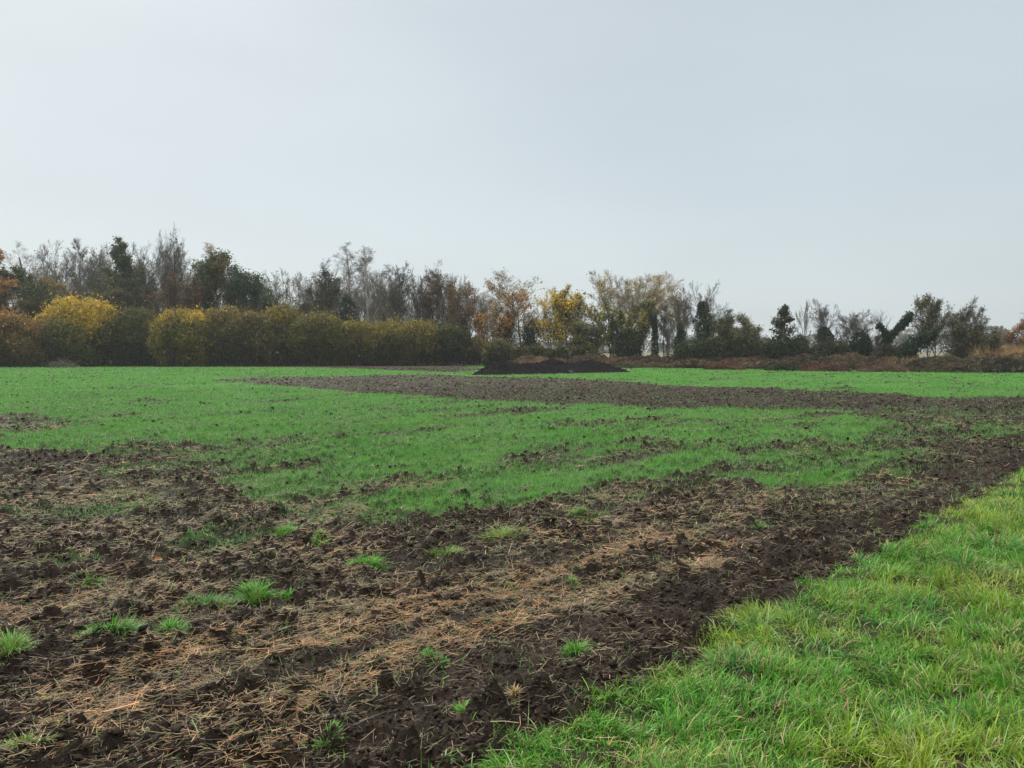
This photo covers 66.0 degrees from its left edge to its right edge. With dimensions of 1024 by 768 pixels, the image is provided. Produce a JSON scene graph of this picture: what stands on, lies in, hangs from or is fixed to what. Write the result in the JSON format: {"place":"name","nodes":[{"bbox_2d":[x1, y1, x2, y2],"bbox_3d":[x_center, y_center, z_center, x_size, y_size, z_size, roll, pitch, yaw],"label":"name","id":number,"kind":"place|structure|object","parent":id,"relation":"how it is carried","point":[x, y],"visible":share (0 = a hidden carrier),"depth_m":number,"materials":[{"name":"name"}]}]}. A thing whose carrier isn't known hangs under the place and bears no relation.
{"place":"outdoors","nodes":[
{"label":"outdoors","id":0,"kind":"place"},
{"bbox_2d":[0,350,1023,767],"bbox_3d":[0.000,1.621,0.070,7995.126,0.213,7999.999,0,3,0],"label":"ground","id":1,"kind":"structure","parent":0,"point":[380,738],"depth_m":6.49,"materials":[{"name":"soil"}]},
{"bbox_2d":[0,626,38,667],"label":"grass tuft","id":2,"kind":"object","parent":1,"relation":"on","point":[11,642],"visible":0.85,"depth_m":4.36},
{"bbox_2d":[0,249,42,316],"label":"leafy tree","id":3,"kind":"object","parent":1,"relation":"on","point":[5,286],"visible":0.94,"depth_m":88.52,"materials":[{"name":"brown plant"}]},
{"bbox_2d":[0,241,44,312],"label":"bare tree","id":4,"kind":"object","parent":1,"relation":"on","point":[19,261],"visible":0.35,"depth_m":123.07,"materials":[{"name":"grey plant"}]},
{"bbox_2d":[0,294,56,366],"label":"hedge shrub","id":5,"kind":"object","parent":1,"relation":"on","point":[16,343],"visible":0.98,"depth_m":76.59,"materials":[{"name":"brown plant"}]},
{"bbox_2d":[0,722,58,757],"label":"grass tuft","id":6,"kind":"object","parent":1,"relation":"on","point":[22,739],"visible":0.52,"depth_m":3.26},
{"bbox_2d":[0,264,63,321],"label":"leafy tree","id":7,"kind":"object","parent":1,"relation":"on","point":[19,273],"visible":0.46,"depth_m":90.52,"materials":[{"name":"green plant"}]},
{"bbox_2d":[12,274,69,319],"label":"leafy tree","id":8,"kind":"object","parent":1,"relation":"on","point":[43,280],"visible":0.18,"depth_m":95.46,"materials":[{"name":"green plant"}]},
{"bbox_2d":[22,239,89,299],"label":"bare tree","id":9,"kind":"object","parent":1,"relation":"on","point":[55,277],"visible":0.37,"depth_m":103.46,"materials":[{"name":"grey plant"}]},
{"bbox_2d":[28,308,101,366],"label":"hedge shrub","id":10,"kind":"object","parent":1,"relation":"on","point":[75,348],"visible":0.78,"depth_m":78.38,"materials":[{"name":"green plant"}]},
{"bbox_2d":[29,243,103,294],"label":"bare tree","id":11,"kind":"object","parent":1,"relation":"on","point":[45,253],"visible":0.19,"depth_m":111.53,"materials":[{"name":"grey plant"}]},
{"bbox_2d":[28,284,131,365],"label":"hedge shrub","id":12,"kind":"object","parent":1,"relation":"on","point":[83,308],"visible":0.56,"depth_m":80.73,"materials":[{"name":"yellow plant"}]},
{"bbox_2d":[56,238,110,298],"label":"bare tree","id":13,"kind":"object","parent":1,"relation":"on","point":[83,256],"visible":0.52,"depth_m":103.04,"materials":[{"name":"grey plant"}]},
{"bbox_2d":[66,243,114,301],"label":"bare tree","id":14,"kind":"object","parent":1,"relation":"on","point":[78,284],"visible":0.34,"depth_m":102.28,"materials":[{"name":"grey plant"}]},
{"bbox_2d":[84,234,135,315],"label":"ivied tree","id":15,"kind":"object","parent":1,"relation":"on","point":[116,253],"visible":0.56,"depth_m":95.58,"materials":[{"name":"green plant"}]},
{"bbox_2d":[72,610,156,644],"bbox_3d":[-2.341,1.399,4.622,0.611,0.214,0.414,-2,4,-45],"label":"grass tuft","id":16,"kind":"object","parent":1,"relation":"on","point":[123,624],"visible":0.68,"depth_m":4.59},
{"bbox_2d":[91,275,161,315],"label":"leafy tree","id":17,"kind":"object","parent":1,"relation":"on","point":[118,293],"visible":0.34,"depth_m":91.20,"materials":[{"name":"green plant"}]},
{"bbox_2d":[93,297,171,365],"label":"hedge shrub","id":18,"kind":"object","parent":1,"relation":"on","point":[134,335],"visible":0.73,"depth_m":82.09,"materials":[{"name":"green plant"}]},
{"bbox_2d":[113,251,152,308],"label":"ivied tree","id":19,"kind":"object","parent":1,"relation":"on","point":[127,271],"visible":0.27,"depth_m":96.84,"materials":[{"name":"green plant"}]},
{"bbox_2d":[110,269,176,314],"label":"leafy tree","id":20,"kind":"object","parent":1,"relation":"on","point":[133,282],"visible":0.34,"depth_m":93.60,"materials":[{"name":"green plant"}]},
{"bbox_2d":[113,225,184,312],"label":"bare tree","id":21,"kind":"object","parent":1,"relation":"on","point":[166,261],"visible":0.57,"depth_m":97.48,"materials":[{"name":"grey plant"}]},
{"bbox_2d":[152,614,190,637],"bbox_3d":[-1.987,1.418,4.592,0.236,0.205,0.239,1,3,20],"label":"grass tuft","id":22,"kind":"object","parent":1,"relation":"on","point":[171,625],"visible":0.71,"depth_m":4.60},
{"bbox_2d":[144,272,199,314],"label":"leafy tree","id":23,"kind":"object","parent":1,"relation":"on","point":[167,301],"visible":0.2,"depth_m":90.04,"materials":[{"name":"green plant"}]},
{"bbox_2d":[156,233,192,306],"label":"bare tree","id":24,"kind":"object","parent":1,"relation":"on","point":[178,250],"visible":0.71,"depth_m":96.08,"materials":[{"name":"grey plant"}]},
{"bbox_2d":[161,275,204,323],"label":"leafy tree","id":25,"kind":"object","parent":1,"relation":"on","point":[197,295],"visible":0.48,"depth_m":88.39,"materials":[{"name":"green plant"}]},
{"bbox_2d":[143,297,223,365],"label":"hedge shrub","id":26,"kind":"object","parent":1,"relation":"on","point":[169,336],"visible":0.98,"depth_m":79.96,"materials":[{"name":"yellow plant"}]},
{"bbox_2d":[178,247,235,312],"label":"leafy tree","id":27,"kind":"object","parent":1,"relation":"on","point":[212,269],"visible":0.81,"depth_m":91.27,"materials":[{"name":"green plant"}]},
{"bbox_2d":[171,591,246,619],"bbox_3d":[-1.952,1.412,5.170,0.964,0.145,0.350,-2,3,-33],"label":"grass tuft","id":28,"kind":"object","parent":1,"relation":"on","point":[208,597],"visible":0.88,"depth_m":5.16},
{"bbox_2d":[183,299,251,365],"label":"hedge shrub","id":29,"kind":"object","parent":1,"relation":"on","point":[216,330],"visible":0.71,"depth_m":81.35,"materials":[{"name":"green plant"}]},
{"bbox_2d":[199,287,248,313],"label":"leafy tree","id":30,"kind":"object","parent":1,"relation":"on","point":[209,297],"visible":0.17,"depth_m":90.74,"materials":[{"name":"green plant"}]},
{"bbox_2d":[218,262,287,313],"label":"leafy tree","id":31,"kind":"object","parent":1,"relation":"on","point":[239,285],"visible":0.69,"depth_m":90.89,"materials":[{"name":"green plant"}]},
{"bbox_2d":[218,301,288,365],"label":"hedge shrub","id":32,"kind":"object","parent":1,"relation":"on","point":[254,339],"visible":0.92,"depth_m":81.59,"materials":[{"name":"green plant"}]},
{"bbox_2d":[231,576,279,606],"bbox_3d":[-1.746,1.404,5.337,0.414,0.185,0.411,2,3,42],"label":"grass tuft","id":33,"kind":"object","parent":1,"relation":"on","point":[258,589],"visible":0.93,"depth_m":5.34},
{"bbox_2d":[262,266,299,309],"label":"bare tree","id":34,"kind":"object","parent":1,"relation":"on","point":[277,286],"visible":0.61,"depth_m":96.80,"materials":[{"name":"grey plant"}]},
{"bbox_2d":[262,296,307,365],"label":"hedge shrub","id":35,"kind":"object","parent":1,"relation":"on","point":[285,317],"visible":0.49,"depth_m":83.20,"materials":[{"name":"green plant"}]},
{"bbox_2d":[288,257,342,316],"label":"leafy tree","id":36,"kind":"object","parent":1,"relation":"on","point":[328,282],"visible":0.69,"depth_m":92.76,"materials":[{"name":"green plant"}]},
{"bbox_2d":[281,305,350,365],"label":"hedge shrub","id":37,"kind":"object","parent":1,"relation":"on","point":[316,332],"visible":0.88,"depth_m":82.42,"materials":[{"name":"green plant"}]},
{"bbox_2d":[306,719,347,756],"bbox_3d":[-0.765,1.492,3.306,0.205,0.128,0.205,0,3,0],"label":"grass tuft","id":38,"kind":"object","parent":1,"relation":"on","point":[321,741],"visible":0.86,"depth_m":3.30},
{"bbox_2d":[321,291,371,323],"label":"evergreen shrub","id":39,"kind":"object","parent":1,"relation":"on","point":[345,310],"visible":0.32,"depth_m":89.32,"materials":[{"name":"green plant"}]},
{"bbox_2d":[333,242,375,321],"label":"birch tree","id":40,"kind":"object","parent":1,"relation":"on","point":[349,274],"visible":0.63,"depth_m":95.06,"materials":[{"name":"grey plant"}]},
{"bbox_2d":[329,312,385,365],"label":"hedge shrub","id":41,"kind":"object","parent":1,"relation":"on","point":[353,343],"visible":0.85,"depth_m":82.74,"materials":[{"name":"green plant"}]},
{"bbox_2d":[342,552,392,570],"bbox_3d":[-1.086,1.375,6.144,0.485,0.181,0.572,0,3,0],"label":"grass tuft","id":42,"kind":"object","parent":1,"relation":"on","point":[373,561],"visible":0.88,"depth_m":6.07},
{"bbox_2d":[353,246,388,324],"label":"birch tree","id":43,"kind":"object","parent":1,"relation":"on","point":[365,259],"visible":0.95,"depth_m":94.42,"materials":[{"name":"grey plant"}]},
{"bbox_2d":[357,269,396,324],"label":"bare tree","id":44,"kind":"object","parent":1,"relation":"on","point":[378,315],"visible":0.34,"depth_m":101.23,"materials":[{"name":"grey plant"}]},
{"bbox_2d":[372,264,405,324],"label":"birch tree","id":45,"kind":"object","parent":1,"relation":"on","point":[389,279],"visible":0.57,"depth_m":96.80,"materials":[{"name":"grey plant"}]},
{"bbox_2d":[364,305,415,365],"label":"hedge shrub","id":46,"kind":"object","parent":1,"relation":"on","point":[389,339],"visible":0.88,"depth_m":83.19,"materials":[{"name":"green plant"}]},
{"bbox_2d":[376,261,415,323],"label":"bare tree","id":47,"kind":"object","parent":1,"relation":"on","point":[391,300],"visible":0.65,"depth_m":94.30,"materials":[{"name":"grey plant"}]},
{"bbox_2d":[388,265,433,324],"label":"bare tree","id":48,"kind":"object","parent":1,"relation":"on","point":[395,288],"visible":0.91,"depth_m":92.29,"materials":[{"name":"grey plant"}]},
{"bbox_2d":[396,312,443,365],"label":"hedge shrub","id":49,"kind":"object","parent":1,"relation":"on","point":[420,336],"visible":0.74,"depth_m":83.83,"materials":[{"name":"green plant"}]},
{"bbox_2d":[404,259,480,326],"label":"oak tree","id":50,"kind":"object","parent":1,"relation":"on","point":[434,285],"visible":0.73,"depth_m":92.51,"materials":[{"name":"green plant"}]},
{"bbox_2d":[427,305,474,364],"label":"hedge shrub","id":51,"kind":"object","parent":1,"relation":"on","point":[454,337],"visible":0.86,"depth_m":84.50,"materials":[{"name":"green plant"}]},
{"bbox_2d":[439,281,499,337],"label":"oak tree","id":52,"kind":"object","parent":1,"relation":"on","point":[463,319],"visible":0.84,"depth_m":88.36,"materials":[{"name":"brown plant"}]},
{"bbox_2d":[457,330,486,364],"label":"thin shrub","id":53,"kind":"object","parent":1,"relation":"on","point":[473,356],"visible":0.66,"depth_m":85.29,"materials":[{"name":"green plant"}]},
{"bbox_2d":[472,309,521,353],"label":"oak tree","id":54,"kind":"object","parent":1,"relation":"on","point":[504,325],"visible":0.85,"depth_m":82.84,"materials":[{"name":"brown plant"}]},
{"bbox_2d":[481,337,512,365],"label":"thin shrub","id":55,"kind":"object","parent":1,"relation":"on","point":[498,349],"visible":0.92,"depth_m":79.27,"materials":[{"name":"green plant"}]},
{"bbox_2d":[476,520,526,542],"bbox_3d":[-0.088,1.302,6.994,0.540,0.199,0.606,2,3,34],"label":"grass tuft","id":56,"kind":"object","parent":1,"relation":"on","point":[501,531],"visible":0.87,"depth_m":7.00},
{"bbox_2d":[0,365,1023,767],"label":"crop seedlings","id":57,"kind":"object","parent":1,"relation":"on","point":[30,379],"visible":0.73,"depth_m":16.88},
{"bbox_2d":[0,371,1023,767],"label":"straw litter","id":58,"kind":"object","parent":1,"relation":"on","point":[362,617],"visible":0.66,"depth_m":5.17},
{"bbox_2d":[0,367,1023,767],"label":"soil clods","id":59,"kind":"object","parent":1,"relation":"on","point":[378,707],"visible":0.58,"depth_m":5.78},
{"bbox_2d":[475,267,552,346],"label":"oak tree","id":60,"kind":"object","parent":1,"relation":"on","point":[522,296],"visible":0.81,"depth_m":83.40,"materials":[{"name":"brown plant"}]},
{"bbox_2d":[508,343,552,360],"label":"thin shrub","id":61,"kind":"object","parent":1,"relation":"on","point":[534,349],"visible":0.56,"depth_m":79.27,"materials":[{"name":"green plant"}]},
{"bbox_2d":[519,315,544,346],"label":"ivy thicket","id":62,"kind":"object","parent":1,"relation":"on","point":[530,338],"visible":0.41,"depth_m":83.39,"materials":[{"name":"green plant"}]},
{"bbox_2d":[504,353,570,363],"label":"bramble patch","id":63,"kind":"object","parent":1,"relation":"on","point":[533,358],"visible":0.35,"depth_m":74.64,"materials":[{"name":"brown plant"}]},
{"bbox_2d":[472,359,630,374],"bbox_3d":[3.200,-1.281,56.562,14.097,1.122,4.161,-2,3,-32],"label":"compost heap","id":64,"kind":"object","parent":1,"relation":"on","point":[549,366],"visible":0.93,"depth_m":54.98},
{"bbox_2d":[526,287,582,349],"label":"yellow tree","id":65,"kind":"object","parent":1,"relation":"on","point":[556,324],"visible":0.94,"depth_m":83.36,"materials":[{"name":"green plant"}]},
{"bbox_2d":[551,283,587,346],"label":"bare tree","id":66,"kind":"object","parent":1,"relation":"on","point":[565,292],"visible":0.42,"depth_m":84.25,"materials":[{"name":"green plant"}]},
{"bbox_2d":[544,343,600,358],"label":"thin shrub","id":67,"kind":"object","parent":1,"relation":"on","point":[560,351],"visible":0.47,"depth_m":79.14,"materials":[{"name":"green plant"}]},
{"bbox_2d":[559,628,594,656],"bbox_3d":[0.358,1.429,4.363,0.245,0.150,0.218,1,3,15],"label":"grass tuft","id":68,"kind":"object","parent":1,"relation":"on","point":[577,650],"visible":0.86,"depth_m":4.36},
{"bbox_2d":[556,317,609,354],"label":"leafy tree","id":69,"kind":"object","parent":1,"relation":"on","point":[580,338],"visible":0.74,"depth_m":81.13,"materials":[{"name":"green plant"}]},
{"bbox_2d":[568,274,624,357],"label":"bare tree","id":70,"kind":"object","parent":1,"relation":"on","point":[589,315],"visible":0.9,"depth_m":81.97,"materials":[{"name":"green plant"}]},
{"bbox_2d":[586,269,660,356],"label":"bare tree","id":71,"kind":"object","parent":1,"relation":"on","point":[619,296],"visible":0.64,"depth_m":84.54,"materials":[{"name":"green plant"}]},
{"bbox_2d":[595,295,658,357],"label":"leafy tree","id":72,"kind":"object","parent":1,"relation":"on","point":[642,323],"visible":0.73,"depth_m":81.44,"materials":[{"name":"green plant"}]},
{"bbox_2d":[614,322,646,357],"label":"ivy thicket","id":73,"kind":"object","parent":1,"relation":"on","point":[627,348],"visible":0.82,"depth_m":80.34,"materials":[{"name":"green plant"}]},
{"bbox_2d":[610,271,685,349],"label":"willow tree","id":74,"kind":"object","parent":1,"relation":"on","point":[657,287],"visible":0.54,"depth_m":84.34,"materials":[{"name":"yellow plant"}]},
{"bbox_2d":[645,309,665,355],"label":"ivied tree","id":75,"kind":"object","parent":1,"relation":"on","point":[653,324],"visible":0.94,"depth_m":78.70,"materials":[{"name":"green plant"}]},
{"bbox_2d":[657,304,691,356],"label":"bare tree","id":76,"kind":"object","parent":1,"relation":"on","point":[665,330],"visible":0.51,"depth_m":81.78,"materials":[{"name":"grey plant"}]},
{"bbox_2d":[668,287,694,349],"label":"ivied tree","id":77,"kind":"object","parent":1,"relation":"on","point":[680,309],"visible":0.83,"depth_m":75.89,"materials":[{"name":"green plant"}]},
{"bbox_2d":[665,285,715,337],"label":"bare tree","id":78,"kind":"object","parent":1,"relation":"on","point":[674,304],"visible":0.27,"depth_m":79.68,"materials":[{"name":"grey plant"}]},
{"bbox_2d":[670,334,725,367],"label":"ivy thicket","id":79,"kind":"object","parent":1,"relation":"on","point":[701,348],"visible":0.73,"depth_m":73.39,"materials":[{"name":"green plant"}]},
{"bbox_2d":[682,280,729,347],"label":"ivied tree","id":80,"kind":"object","parent":1,"relation":"on","point":[703,311],"visible":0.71,"depth_m":75.41,"materials":[{"name":"green plant"}]},
{"bbox_2d":[411,466,1023,767],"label":"verge grass","id":81,"kind":"structure","parent":1,"relation":"on","point":[944,735],"depth_m":3.83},
{"bbox_2d":[700,358,750,369],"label":"bramble patch","id":82,"kind":"object","parent":1,"relation":"on","point":[726,364],"visible":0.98,"depth_m":65.52,"materials":[{"name":"brown plant"}]},
{"bbox_2d":[707,308,768,350],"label":"willow bush","id":83,"kind":"object","parent":1,"relation":"on","point":[723,328],"visible":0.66,"depth_m":73.18,"materials":[{"name":"green plant"}]},
{"bbox_2d":[712,335,765,367],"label":"ivy thicket","id":84,"kind":"object","parent":1,"relation":"on","point":[741,348],"visible":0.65,"depth_m":72.15,"materials":[{"name":"green plant"}]},
{"bbox_2d":[485,327,1016,352],"bbox_3d":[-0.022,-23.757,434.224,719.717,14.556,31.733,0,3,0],"label":"distant woods","id":85,"kind":"object","parent":1,"relation":"on","point":[911,330],"visible":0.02,"depth_m":427.42,"materials":[{"name":"grey plant"}]},
{"bbox_2d":[537,352,1023,371],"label":"bracken","id":86,"kind":"object","parent":1,"relation":"on","point":[760,361],"visible":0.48,"depth_m":69.59,"materials":[{"name":"brown plant"}]},
{"bbox_2d":[764,359,801,370],"bbox_3d":[21.630,-1.496,62.856,3.631,1.159,2.736,2,3,34],"label":"bramble patch","id":87,"kind":"object","parent":1,"relation":"on","point":[786,365],"visible":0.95,"depth_m":62.41,"materials":[{"name":"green plant"}]},
{"bbox_2d":[757,331,810,367],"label":"ivy thicket","id":88,"kind":"object","parent":1,"relation":"on","point":[777,347],"visible":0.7,"depth_m":70.19,"materials":[{"name":"green plant"}]},
{"bbox_2d":[761,304,809,348],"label":"holly tree","id":89,"kind":"object","parent":1,"relation":"on","point":[779,323],"visible":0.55,"depth_m":71.54,"materials":[{"name":"green plant"}]},
{"bbox_2d":[796,302,831,346],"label":"bare tree","id":90,"kind":"object","parent":1,"relation":"on","point":[805,320],"visible":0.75,"depth_m":73.67,"materials":[{"name":"grey plant"}]},
{"bbox_2d":[793,361,852,371],"bbox_3d":[24.113,-1.275,61.214,4.622,1.037,2.409,1,3,30],"label":"bramble patch","id":91,"kind":"object","parent":1,"relation":"on","point":[821,366],"visible":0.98,"depth_m":60.87,"materials":[{"name":"brown plant"}]},
{"bbox_2d":[807,338,858,366],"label":"ivy thicket","id":92,"kind":"object","parent":1,"relation":"on","point":[826,348],"visible":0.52,"depth_m":69.16,"materials":[{"name":"green plant"}]},
{"bbox_2d":[807,298,871,344],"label":"bare tree","id":93,"kind":"object","parent":1,"relation":"on","point":[846,332],"visible":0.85,"depth_m":72.61,"materials":[{"name":"grey plant"}]},
{"bbox_2d":[847,316,876,368],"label":"ivy stump","id":94,"kind":"object","parent":1,"relation":"on","point":[863,344],"visible":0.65,"depth_m":69.46,"materials":[{"name":"green plant"}]},
{"bbox_2d":[853,361,911,372],"bbox_3d":[28.106,-1.298,59.819,4.338,1.101,2.553,1,3,19],"label":"bramble patch","id":95,"kind":"object","parent":1,"relation":"on","point":[881,366],"visible":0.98,"depth_m":59.45,"materials":[{"name":"brown plant"}]},
{"bbox_2d":[872,307,915,355],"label":"ivied tree","id":96,"kind":"object","parent":1,"relation":"on","point":[901,325],"visible":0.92,"depth_m":69.59,"materials":[{"name":"green plant"}]},
{"bbox_2d":[870,339,919,359],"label":"ivy thicket","id":97,"kind":"object","parent":1,"relation":"on","point":[891,351],"visible":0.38,"depth_m":69.46,"materials":[{"name":"green plant"}]},
{"bbox_2d":[895,328,938,359],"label":"fallen ivied trunk","id":98,"kind":"object","parent":1,"relation":"on","point":[910,347],"visible":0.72,"depth_m":67.14,"materials":[{"name":"green plant"}]},
{"bbox_2d":[910,292,954,356],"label":"leafy tree","id":99,"kind":"object","parent":1,"relation":"on","point":[933,315],"visible":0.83,"depth_m":69.35,"materials":[{"name":"green plant"}]},
{"bbox_2d":[888,340,1023,362],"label":"dry reeds","id":100,"kind":"object","parent":1,"relation":"on","point":[1007,352],"visible":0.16,"depth_m":65.92,"materials":[{"name":"plant"}]},
{"bbox_2d":[899,355,1023,372],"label":"bramble patch","id":101,"kind":"object","parent":1,"relation":"on","point":[944,363],"visible":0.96,"depth_m":58.03,"materials":[{"name":"brown plant"}]},
{"bbox_2d":[933,297,990,357],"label":"leafy tree","id":102,"kind":"object","parent":1,"relation":"on","point":[962,319],"visible":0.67,"depth_m":68.24,"materials":[{"name":"green plant"}]},
{"bbox_2d":[938,322,1007,358],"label":"bush","id":103,"kind":"object","parent":1,"relation":"on","point":[992,341],"visible":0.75,"depth_m":67.43,"materials":[{"name":"green plant"}]},
{"bbox_2d":[1001,319,1023,350],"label":"orange tree","id":104,"kind":"object","parent":1,"relation":"on","point":[1008,336],"visible":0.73,"depth_m":72.40,"materials":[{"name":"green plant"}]},
{"bbox_2d":[0,0,1023,349],"label":"sky","id":105,"kind":"structure","parent":0,"point":[857,156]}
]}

